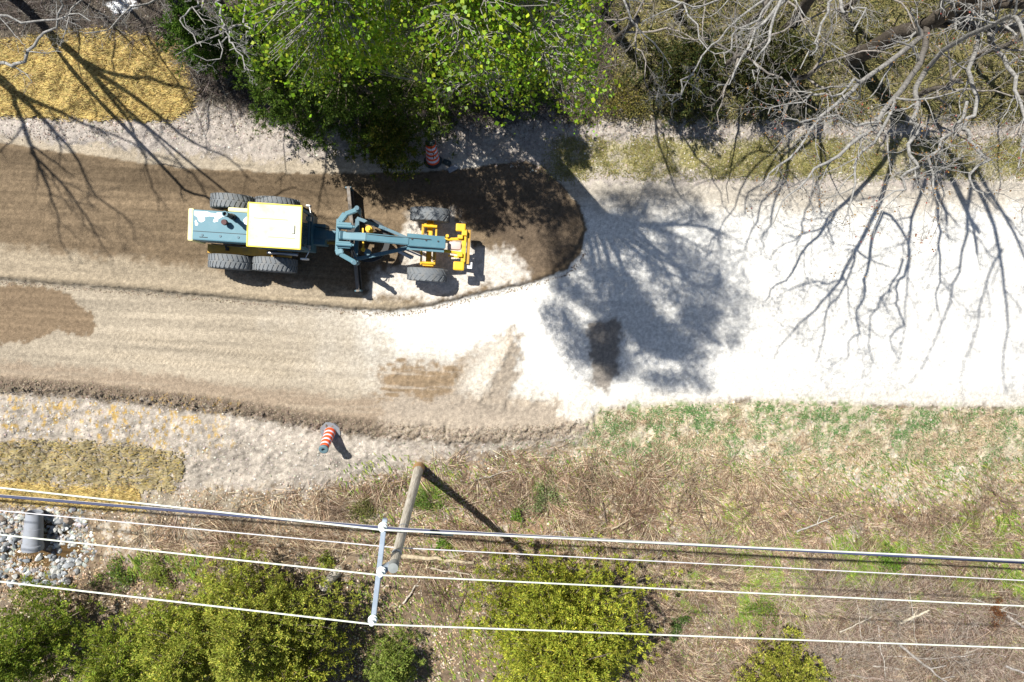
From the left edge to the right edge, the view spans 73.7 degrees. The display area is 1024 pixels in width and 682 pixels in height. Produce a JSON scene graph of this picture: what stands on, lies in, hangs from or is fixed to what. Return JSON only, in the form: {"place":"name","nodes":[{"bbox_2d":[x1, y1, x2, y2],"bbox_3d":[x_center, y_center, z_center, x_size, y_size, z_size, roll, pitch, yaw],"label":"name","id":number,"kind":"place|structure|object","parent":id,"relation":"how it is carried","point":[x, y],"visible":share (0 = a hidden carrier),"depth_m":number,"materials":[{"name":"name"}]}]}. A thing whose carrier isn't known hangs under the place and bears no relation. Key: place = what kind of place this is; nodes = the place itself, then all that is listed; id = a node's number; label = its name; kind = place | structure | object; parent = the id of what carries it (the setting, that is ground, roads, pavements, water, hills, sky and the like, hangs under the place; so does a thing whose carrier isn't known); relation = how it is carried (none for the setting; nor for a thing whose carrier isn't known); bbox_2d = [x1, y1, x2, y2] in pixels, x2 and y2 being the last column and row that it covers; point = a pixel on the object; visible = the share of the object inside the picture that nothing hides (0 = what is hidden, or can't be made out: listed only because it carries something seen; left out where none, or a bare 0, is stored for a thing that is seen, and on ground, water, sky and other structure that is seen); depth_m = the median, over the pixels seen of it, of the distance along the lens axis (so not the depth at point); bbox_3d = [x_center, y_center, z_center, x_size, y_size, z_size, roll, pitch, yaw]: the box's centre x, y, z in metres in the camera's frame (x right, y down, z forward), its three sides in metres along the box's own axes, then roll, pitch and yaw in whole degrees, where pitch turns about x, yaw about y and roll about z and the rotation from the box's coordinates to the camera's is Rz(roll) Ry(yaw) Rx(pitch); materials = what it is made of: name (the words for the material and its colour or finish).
{"place":"outdoors","nodes":[
{"label":"outdoors","id":0,"kind":"place"},
{"bbox_2d":[15,536,83,558],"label":"water","id":1,"kind":"structure","parent":0,"point":[65,551],"depth_m":22.44,"materials":[{"name":"brown liquid"}]},
{"bbox_2d":[0,133,1023,447],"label":"road","id":2,"kind":"structure","parent":0,"point":[670,291],"depth_m":22.31,"materials":[{"name":"gravel"}]},
{"bbox_2d":[0,141,587,344],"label":"gravel","id":3,"kind":"structure","parent":2,"relation":"on","point":[82,219],"depth_m":21.21,"materials":[{"name":"gravel"}]},
{"bbox_2d":[188,186,471,291],"bbox_3d":[-5.185,-3.084,19.939,8.130,3.168,3.200,3,93,-4],"label":"motor grader","id":4,"kind":"object","parent":3,"relation":"on","point":[261,228],"visible":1,"depth_m":20.00,"materials":[{"name":"metal"}]},
{"bbox_2d":[0,244,593,444],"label":"gravel clods","id":5,"kind":"object","parent":2,"relation":"on","point":[240,413],"visible":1,"depth_m":21.48,"materials":[{"name":"stone"}]},
{"bbox_2d":[0,0,1023,681],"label":"ground","id":6,"kind":"structure","parent":0,"point":[170,428],"depth_m":22.33,"materials":[{"name":"soil"}]},
{"bbox_2d":[21,509,43,552],"bbox_3d":[-15.302,6.063,21.858,0.630,0.651,1.280,7,93,-5],"label":"culvert pipe","id":7,"kind":"object","parent":6,"relation":"on","point":[33,525],"visible":0.94,"depth_m":21.62,"materials":[{"name":"metal"}]},
{"bbox_2d":[0,506,97,576],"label":"rubble","id":8,"kind":"object","parent":6,"relation":"on","point":[47,511],"visible":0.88,"depth_m":22.25,"materials":[{"name":"stone"}]},
{"bbox_2d":[0,571,105,681],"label":"cedar tree","id":9,"kind":"object","parent":6,"relation":"on","point":[22,650],"visible":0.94,"depth_m":20.49,"materials":[{"name":"green plant"}]},
{"bbox_2d":[0,0,126,92],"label":"bare tree","id":10,"kind":"object","parent":6,"relation":"on","point":[26,53],"visible":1,"depth_m":14.52,"materials":[{"name":"grey plant"}]},
{"bbox_2d":[0,476,145,513],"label":"straw blanket","id":11,"kind":"object","parent":6,"relation":"on","point":[130,494],"visible":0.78,"depth_m":22.01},
{"bbox_2d":[0,437,185,494],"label":"straw blanket","id":12,"kind":"object","parent":6,"relation":"on","point":[50,462],"visible":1,"depth_m":21.82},
{"bbox_2d":[66,571,126,624],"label":"bramble bush","id":13,"kind":"object","parent":6,"relation":"on","point":[94,595],"visible":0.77,"depth_m":22.04,"materials":[{"name":"brown plant"}]},
{"bbox_2d":[0,25,199,123],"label":"straw blanket","id":14,"kind":"object","parent":6,"relation":"on","point":[90,80],"visible":0.95,"depth_m":20.48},
{"bbox_2d":[43,0,171,45],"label":"bare tree","id":15,"kind":"object","parent":6,"relation":"on","point":[74,5],"visible":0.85,"depth_m":16.86,"materials":[{"name":"grey plant"}]},
{"bbox_2d":[88,555,137,599],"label":"shrub","id":16,"kind":"object","parent":6,"relation":"on","point":[113,575],"visible":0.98,"depth_m":22.14,"materials":[{"name":"green plant"}]},
{"bbox_2d":[40,583,202,681],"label":"cedar tree","id":17,"kind":"object","parent":6,"relation":"on","point":[116,671],"visible":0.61,"depth_m":20.02,"materials":[{"name":"green plant"}]},
{"bbox_2d":[56,0,232,45],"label":"bare tree","id":18,"kind":"object","parent":6,"relation":"on","point":[222,2],"visible":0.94,"depth_m":16.06,"materials":[{"name":"grey plant"}]},
{"bbox_2d":[135,554,178,591],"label":"shrub","id":19,"kind":"object","parent":6,"relation":"on","point":[150,573],"visible":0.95,"depth_m":22.10,"materials":[{"name":"green plant"}]},
{"bbox_2d":[109,544,279,681],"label":"cedar tree","id":20,"kind":"object","parent":6,"relation":"on","point":[185,645],"visible":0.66,"depth_m":19.58,"materials":[{"name":"green plant"}]},
{"bbox_2d":[151,0,246,79],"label":"cedar tree","id":21,"kind":"object","parent":6,"relation":"on","point":[195,22],"visible":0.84,"depth_m":18.55,"materials":[{"name":"green plant"}]},
{"bbox_2d":[179,0,259,84],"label":"bare tree","id":22,"kind":"object","parent":6,"relation":"on","point":[223,26],"visible":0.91,"depth_m":14.13,"materials":[{"name":"grey plant"}]},
{"bbox_2d":[212,510,264,562],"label":"bramble bush","id":23,"kind":"object","parent":6,"relation":"on","point":[224,538],"visible":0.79,"depth_m":22.37,"materials":[{"name":"brown plant"}]},
{"bbox_2d":[170,10,312,83],"bbox_3d":[-5.423,-8.264,18.054,4.752,6.353,4.313,0,93,-4],"label":"bare tree","id":24,"kind":"object","parent":6,"relation":"on","point":[233,26],"visible":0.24,"depth_m":15.89,"materials":[{"name":"grey plant"}]},
{"bbox_2d":[222,0,297,105],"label":"cedar tree","id":25,"kind":"object","parent":6,"relation":"on","point":[242,29],"visible":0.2,"depth_m":17.44,"materials":[{"name":"green plant"}]},
{"bbox_2d":[191,533,371,681],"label":"cedar tree","id":26,"kind":"object","parent":6,"relation":"on","point":[242,648],"visible":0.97,"depth_m":19.91,"materials":[{"name":"green plant"}]},
{"bbox_2d":[234,32,342,159],"bbox_3d":[-5.986,-6.781,18.425,3.080,5.748,3.366,0,93,-4],"label":"cedar tree","id":27,"kind":"object","parent":6,"relation":"on","point":[287,113],"visible":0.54,"depth_m":17.67,"materials":[{"name":"green plant"}]},
{"bbox_2d":[236,604,361,681],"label":"cedar tree","id":28,"kind":"object","parent":6,"relation":"on","point":[302,671],"visible":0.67,"depth_m":20.89,"materials":[{"name":"green plant"}]},
{"bbox_2d":[0,0,635,149],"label":"dark brush","id":29,"kind":"object","parent":6,"relation":"on","point":[16,7],"visible":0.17,"depth_m":20.71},
{"bbox_2d":[290,540,345,550],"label":"fallen branch","id":30,"kind":"object","parent":6,"relation":"on","point":[319,547],"visible":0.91,"depth_m":22.61,"materials":[{"name":"brown wood"}]},
{"bbox_2d":[316,549,334,571],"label":"shrub","id":31,"kind":"object","parent":6,"relation":"on","point":[327,559],"visible":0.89,"depth_m":22.52,"materials":[{"name":"green plant"}]},
{"bbox_2d":[319,422,340,452],"bbox_3d":[-5.759,3.080,21.266,0.610,1.050,0.610,0,117,-1],"label":"channelizer tube","id":32,"kind":"object","parent":6,"relation":"on","point":[329,433],"visible":1,"depth_m":21.38,"materials":[{"name":"orange plastic"}]},
{"bbox_2d":[319,565,341,590],"bbox_3d":[-5.970,7.808,22.555,0.742,0.999,0.398,-30,95,-2],"label":"hollow stump","id":33,"kind":"object","parent":6,"relation":"on","point":[332,576],"visible":0.69,"depth_m":22.43,"materials":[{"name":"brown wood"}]},
{"bbox_2d":[308,488,358,532],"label":"bramble bush","id":34,"kind":"object","parent":6,"relation":"on","point":[337,509],"visible":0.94,"depth_m":22.35,"materials":[{"name":"brown plant"}]},
{"bbox_2d":[274,3,446,162],"bbox_3d":[-3.890,-7.181,17.261,4.576,8.254,4.201,0,93,-4],"label":"cedar tree","id":35,"kind":"object","parent":6,"relation":"on","point":[351,92],"visible":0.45,"depth_m":17.22,"materials":[{"name":"green plant"}]},
{"bbox_2d":[346,495,379,529],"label":"shrub","id":36,"kind":"object","parent":6,"relation":"on","point":[361,509],"visible":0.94,"depth_m":22.44,"materials":[{"name":"green plant"}]},
{"bbox_2d":[331,105,429,183],"bbox_3d":[-3.948,-5.921,20.139,3.036,2.816,2.406,0,93,-4],"label":"cedar tree","id":37,"kind":"object","parent":6,"relation":"on","point":[389,138],"visible":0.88,"depth_m":19.83,"materials":[{"name":"green plant"}]},
{"bbox_2d":[358,615,424,681],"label":"cedar tree","id":38,"kind":"object","parent":6,"relation":"on","point":[395,668],"visible":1,"depth_m":22.03,"materials":[{"name":"green plant"}]},
{"bbox_2d":[368,462,424,625],"bbox_3d":[-2.832,4.454,18.134,0.584,9.149,2.130,6,93,-5],"label":"utility pole","id":39,"kind":"object","parent":6,"relation":"on","point":[391,565],"visible":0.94,"depth_m":14.35,"materials":[{"name":"brown wood"}]},
{"bbox_2d":[0,487,1023,560],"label":"power line","id":40,"kind":"object","parent":39,"relation":"attached to","point":[497,534],"visible":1,"depth_m":13.81,"materials":[{"name":"metal"}]},
{"bbox_2d":[0,581,1023,648],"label":"power line","id":41,"kind":"object","parent":39,"relation":"attached to","point":[497,628],"visible":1,"depth_m":13.92,"materials":[{"name":"metal"}]},
{"bbox_2d":[0,495,1023,563],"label":"telephone cable","id":42,"kind":"object","parent":39,"relation":"attached to","point":[368,526],"visible":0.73,"depth_m":15.84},
{"bbox_2d":[0,534,1023,606],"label":"power line","id":43,"kind":"object","parent":39,"relation":"attached to","point":[499,580],"visible":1,"depth_m":13.86,"materials":[{"name":"metal"}]},
{"bbox_2d":[0,510,1023,580],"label":"neutral wire","id":44,"kind":"object","parent":39,"relation":"attached to","point":[501,552],"visible":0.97,"depth_m":15.17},
{"bbox_2d":[0,494,1023,561],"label":"messenger strand","id":45,"kind":"object","parent":39,"relation":"attached to","point":[416,528],"visible":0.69,"depth_m":15.81,"materials":[{"name":"metal"}]},
{"bbox_2d":[202,0,636,135],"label":"leafy tree","id":46,"kind":"object","parent":6,"relation":"on","point":[502,40],"visible":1,"depth_m":8.81,"materials":[{"name":"green plant"}]},
{"bbox_2d":[366,0,484,158],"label":"cedar tree","id":47,"kind":"object","parent":6,"relation":"on","point":[419,88],"visible":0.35,"depth_m":17.40,"materials":[{"name":"green plant"}]},
{"bbox_2d":[413,486,444,513],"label":"shrub","id":48,"kind":"object","parent":6,"relation":"on","point":[423,496],"visible":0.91,"depth_m":22.43,"materials":[{"name":"green plant"}]},
{"bbox_2d":[424,139,441,168],"bbox_3d":[-2.487,-5.869,21.143,0.576,0.980,0.576,0,68,-1],"label":"traffic drum","id":49,"kind":"object","parent":6,"relation":"on","point":[432,163],"visible":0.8,"depth_m":21.21,"materials":[{"name":"orange plastic"}]},
{"bbox_2d":[401,554,473,563],"bbox_3d":[-2.532,7.257,22.762,2.518,0.336,0.172,4,93,-4],"label":"fallen log","id":50,"kind":"object","parent":6,"relation":"on","point":[408,556],"visible":0.89,"depth_m":22.69,"materials":[{"name":"brown wood"}]},
{"bbox_2d":[435,537,452,551],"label":"shrub","id":51,"kind":"object","parent":6,"relation":"on","point":[441,543],"visible":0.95,"depth_m":22.84,"materials":[{"name":"green plant"}]},
{"bbox_2d":[420,572,468,628],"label":"bramble bush","id":52,"kind":"object","parent":6,"relation":"on","point":[446,598],"visible":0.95,"depth_m":22.85,"materials":[{"name":"brown plant"}]},
{"bbox_2d":[437,510,475,545],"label":"bramble bush","id":53,"kind":"object","parent":6,"relation":"on","point":[466,526],"visible":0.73,"depth_m":22.68,"materials":[{"name":"brown plant"}]},
{"bbox_2d":[470,467,533,524],"bbox_3d":[-0.355,4.975,22.270,2.194,1.541,1.974,0,93,-4],"label":"bramble bush","id":54,"kind":"object","parent":6,"relation":"on","point":[500,499],"visible":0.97,"depth_m":22.18,"materials":[{"name":"brown plant"}]},
{"bbox_2d":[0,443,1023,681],"bbox_3d":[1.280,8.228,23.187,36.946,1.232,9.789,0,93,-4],"label":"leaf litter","id":55,"kind":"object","parent":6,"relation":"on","point":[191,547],"visible":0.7,"depth_m":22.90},
{"bbox_2d":[0,0,1023,144],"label":"wood litter","id":56,"kind":"object","parent":6,"relation":"on","point":[452,130],"visible":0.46,"depth_m":21.59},
{"bbox_2d":[0,100,1023,530],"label":"soil clods","id":57,"kind":"object","parent":6,"relation":"on","point":[394,440],"visible":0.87,"depth_m":21.93,"materials":[{"name":"soil"}]},
{"bbox_2d":[506,507,523,521],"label":"shrub","id":58,"kind":"object","parent":6,"relation":"on","point":[516,517],"visible":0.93,"depth_m":22.45,"materials":[{"name":"green plant"}]},
{"bbox_2d":[463,21,573,126],"bbox_3d":[0.245,-7.760,19.064,3.250,4.789,3.043,0,93,-4],"label":"cedar tree","id":59,"kind":"object","parent":6,"relation":"on","point":[518,108],"visible":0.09,"depth_m":19.84,"materials":[{"name":"green plant"}]},
{"bbox_2d":[519,465,569,517],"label":"shrub","id":60,"kind":"object","parent":6,"relation":"on","point":[540,497],"visible":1,"depth_m":22.39,"materials":[{"name":"green plant"}]},
{"bbox_2d":[110,415,1023,681],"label":"brown brush","id":61,"kind":"object","parent":6,"relation":"on","point":[582,520],"visible":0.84,"depth_m":22.92,"materials":[{"name":"plant"}]},
{"bbox_2d":[115,449,1023,681],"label":"green weeds","id":62,"kind":"object","parent":6,"relation":"on","point":[695,574],"visible":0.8,"depth_m":23.40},
{"bbox_2d":[438,529,706,681],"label":"cedar tree","id":63,"kind":"object","parent":6,"relation":"on","point":[545,656],"visible":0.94,"depth_m":19.98,"materials":[{"name":"green plant"}]},
{"bbox_2d":[564,451,616,515],"bbox_3d":[2.638,4.763,22.530,1.676,1.335,2.168,28,91,-5],"label":"bramble bush","id":64,"kind":"object","parent":6,"relation":"on","point":[584,489],"visible":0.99,"depth_m":22.40,"materials":[{"name":"brown plant"}]},
{"bbox_2d":[593,66,652,122],"bbox_3d":[3.407,-7.609,21.254,1.761,1.079,1.856,-23,95,-3],"label":"shrub","id":65,"kind":"object","parent":6,"relation":"on","point":[623,99],"visible":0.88,"depth_m":21.22,"materials":[{"name":"green plant"}]},
{"bbox_2d":[604,480,663,547],"bbox_3d":[3.939,5.676,22.504,2.146,1.456,2.365,0,93,-4],"label":"bramble bush","id":66,"kind":"object","parent":6,"relation":"on","point":[626,510],"visible":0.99,"depth_m":22.61,"materials":[{"name":"brown plant"}]},
{"bbox_2d":[563,0,742,97],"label":"bare tree","id":67,"kind":"object","parent":6,"relation":"on","point":[635,19],"visible":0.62,"depth_m":19.27,"materials":[{"name":"grey plant"}]},
{"bbox_2d":[597,0,725,73],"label":"bare tree","id":68,"kind":"object","parent":6,"relation":"on","point":[628,11],"visible":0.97,"depth_m":15.56,"materials":[{"name":"grey plant"}]},
{"bbox_2d":[646,640,691,681],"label":"bramble bush","id":69,"kind":"object","parent":6,"relation":"on","point":[674,657],"visible":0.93,"depth_m":23.08,"materials":[{"name":"brown plant"}]},
{"bbox_2d":[618,21,731,130],"bbox_3d":[5.005,-8.029,20.311,3.514,2.787,3.279,0,93,-4],"label":"cedar tree","id":70,"kind":"object","parent":6,"relation":"on","point":[690,56],"visible":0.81,"depth_m":20.02,"materials":[{"name":"green plant"}]},
{"bbox_2d":[667,614,690,643],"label":"shrub","id":71,"kind":"object","parent":6,"relation":"on","point":[675,623],"visible":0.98,"depth_m":23.06,"materials":[{"name":"green plant"}]},
{"bbox_2d":[660,454,729,517],"bbox_3d":[6.024,4.956,22.789,1.866,1.932,2.392,33,90,-5],"label":"bramble bush","id":72,"kind":"object","parent":6,"relation":"on","point":[698,493],"visible":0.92,"depth_m":22.57,"materials":[{"name":"brown plant"}]},
{"bbox_2d":[683,556,739,605],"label":"bramble bush","id":73,"kind":"object","parent":6,"relation":"on","point":[712,570],"visible":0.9,"depth_m":23.04,"materials":[{"name":"brown plant"}]},
{"bbox_2d":[665,0,796,44],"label":"bare tree","id":74,"kind":"object","parent":6,"relation":"on","point":[679,15],"visible":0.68,"depth_m":18.22,"materials":[{"name":"grey plant"}]},
{"bbox_2d":[609,0,888,120],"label":"bare tree","id":75,"kind":"object","parent":6,"relation":"on","point":[805,5],"visible":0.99,"depth_m":15.21,"materials":[{"name":"grey plant"}]},
{"bbox_2d":[663,0,851,130],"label":"bare tree","id":76,"kind":"object","parent":6,"relation":"on","point":[732,60],"visible":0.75,"depth_m":18.96,"materials":[{"name":"grey plant"}]},
{"bbox_2d":[741,596,779,633],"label":"shrub","id":77,"kind":"object","parent":6,"relation":"on","point":[761,611],"visible":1,"depth_m":23.21,"materials":[{"name":"green plant"}]},
{"bbox_2d":[499,400,1023,502],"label":"green grass","id":78,"kind":"structure","parent":6,"relation":"on","point":[711,424],"depth_m":23.07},
{"bbox_2d":[732,474,793,541],"bbox_3d":[8.394,5.657,23.032,1.874,1.507,2.285,31,91,-5],"label":"bramble bush","id":79,"kind":"object","parent":6,"relation":"on","point":[752,511],"visible":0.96,"depth_m":23.03,"materials":[{"name":"brown plant"}]},
{"bbox_2d":[711,15,818,112],"bbox_3d":[7.829,-8.687,20.569,3.014,2.620,2.977,-25,95,-3],"label":"cedar tree","id":80,"kind":"object","parent":6,"relation":"on","point":[796,62],"visible":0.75,"depth_m":20.23,"materials":[{"name":"green plant"}]},
{"bbox_2d":[533,399,1023,681],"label":"dry grass","id":81,"kind":"structure","parent":6,"relation":"on","point":[861,452],"depth_m":23.30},
{"bbox_2d":[731,615,841,681],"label":"bush","id":82,"kind":"object","parent":6,"relation":"on","point":[776,672],"visible":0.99,"depth_m":22.27,"materials":[{"name":"green plant"}]},
{"bbox_2d":[550,0,1023,129],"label":"olive undergrowth","id":83,"kind":"object","parent":6,"relation":"on","point":[871,83],"visible":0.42,"depth_m":21.97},
{"bbox_2d":[737,0,854,61],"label":"bare tree","id":84,"kind":"object","parent":6,"relation":"on","point":[748,20],"visible":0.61,"depth_m":18.82,"materials":[{"name":"grey plant"}]},
{"bbox_2d":[572,481,1023,681],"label":"grey brush","id":85,"kind":"object","parent":6,"relation":"on","point":[879,660],"visible":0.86,"depth_m":23.74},
{"bbox_2d":[898,609,929,624],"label":"fallen branch","id":86,"kind":"object","parent":85,"relation":"on","point":[913,617],"visible":1,"depth_m":23.71,"materials":[{"name":"brown wood"}]},
{"bbox_2d":[899,644,954,681],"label":"fallen branch","id":87,"kind":"object","parent":85,"relation":"on","point":[915,657],"visible":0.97,"depth_m":23.88,"materials":[{"name":"brown wood"}]},
{"bbox_2d":[887,653,1005,670],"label":"fallen branch","id":88,"kind":"object","parent":85,"relation":"on","point":[943,657],"visible":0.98,"depth_m":23.98,"materials":[{"name":"brown wood"}]},
{"bbox_2d":[783,546,841,604],"bbox_3d":[10.421,7.944,23.238,1.901,1.330,2.147,43,89,-5],"label":"bramble bush","id":89,"kind":"object","parent":6,"relation":"on","point":[816,593],"visible":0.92,"depth_m":23.20,"materials":[{"name":"brown plant"}]},
{"bbox_2d":[734,0,910,164],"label":"bare tree","id":90,"kind":"object","parent":6,"relation":"on","point":[809,73],"visible":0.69,"depth_m":19.53,"materials":[{"name":"grey plant"}]},
{"bbox_2d":[810,633,872,681],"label":"bramble bush","id":91,"kind":"object","parent":6,"relation":"on","point":[855,654],"visible":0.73,"depth_m":23.57,"materials":[{"name":"brown plant"}]},
{"bbox_2d":[815,497,876,541],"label":"bramble bush","id":92,"kind":"object","parent":6,"relation":"on","point":[846,513],"visible":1,"depth_m":23.34,"materials":[{"name":"brown plant"}]},
{"bbox_2d":[718,0,1023,277],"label":"bare tree","id":93,"kind":"object","parent":6,"relation":"on","point":[963,15],"visible":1,"depth_m":15.21,"materials":[{"name":"grey plant"}]},
{"bbox_2d":[850,578,920,638],"bbox_3d":[12.889,9.239,23.600,2.272,1.712,1.873,18,92,-5],"label":"bramble bush","id":94,"kind":"object","parent":6,"relation":"on","point":[893,611],"visible":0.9,"depth_m":23.50,"materials":[{"name":"brown plant"}]},
{"bbox_2d":[835,0,935,52],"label":"bare tree","id":95,"kind":"object","parent":6,"relation":"on","point":[898,1],"visible":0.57,"depth_m":19.13,"materials":[{"name":"grey plant"}]},
{"bbox_2d":[874,542,908,572],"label":"shrub","id":96,"kind":"object","parent":6,"relation":"on","point":[890,562],"visible":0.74,"depth_m":23.47,"materials":[{"name":"green plant"}]},
{"bbox_2d":[907,491,964,546],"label":"bramble bush","id":97,"kind":"object","parent":6,"relation":"on","point":[930,514],"visible":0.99,"depth_m":23.54,"materials":[{"name":"brown plant"}]},
{"bbox_2d":[911,617,982,681],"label":"bramble bush","id":98,"kind":"object","parent":6,"relation":"on","point":[949,653],"visible":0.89,"depth_m":23.82,"materials":[{"name":"brown plant"}]},
{"bbox_2d":[918,2,1023,152],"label":"bare tree","id":99,"kind":"object","parent":6,"relation":"on","point":[926,91],"visible":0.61,"depth_m":20.26,"materials":[{"name":"grey plant"}]},
{"bbox_2d":[984,595,1006,630],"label":"shrub","id":100,"kind":"object","parent":6,"relation":"on","point":[1000,613],"visible":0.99,"depth_m":23.91,"materials":[{"name":"brown plant"}]},
{"bbox_2d":[970,468,1021,530],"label":"bramble bush","id":101,"kind":"object","parent":6,"relation":"on","point":[998,496],"visible":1,"depth_m":23.62,"materials":[{"name":"brown plant"}]},
{"bbox_2d":[975,9,1023,58],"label":"bare tree","id":102,"kind":"object","parent":6,"relation":"on","point":[1015,39],"visible":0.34,"depth_m":20.74,"materials":[{"name":"grey plant"}]},
{"bbox_2d":[539,131,1023,184],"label":"verge grass","id":103,"kind":"structure","parent":0,"point":[638,149],"depth_m":22.25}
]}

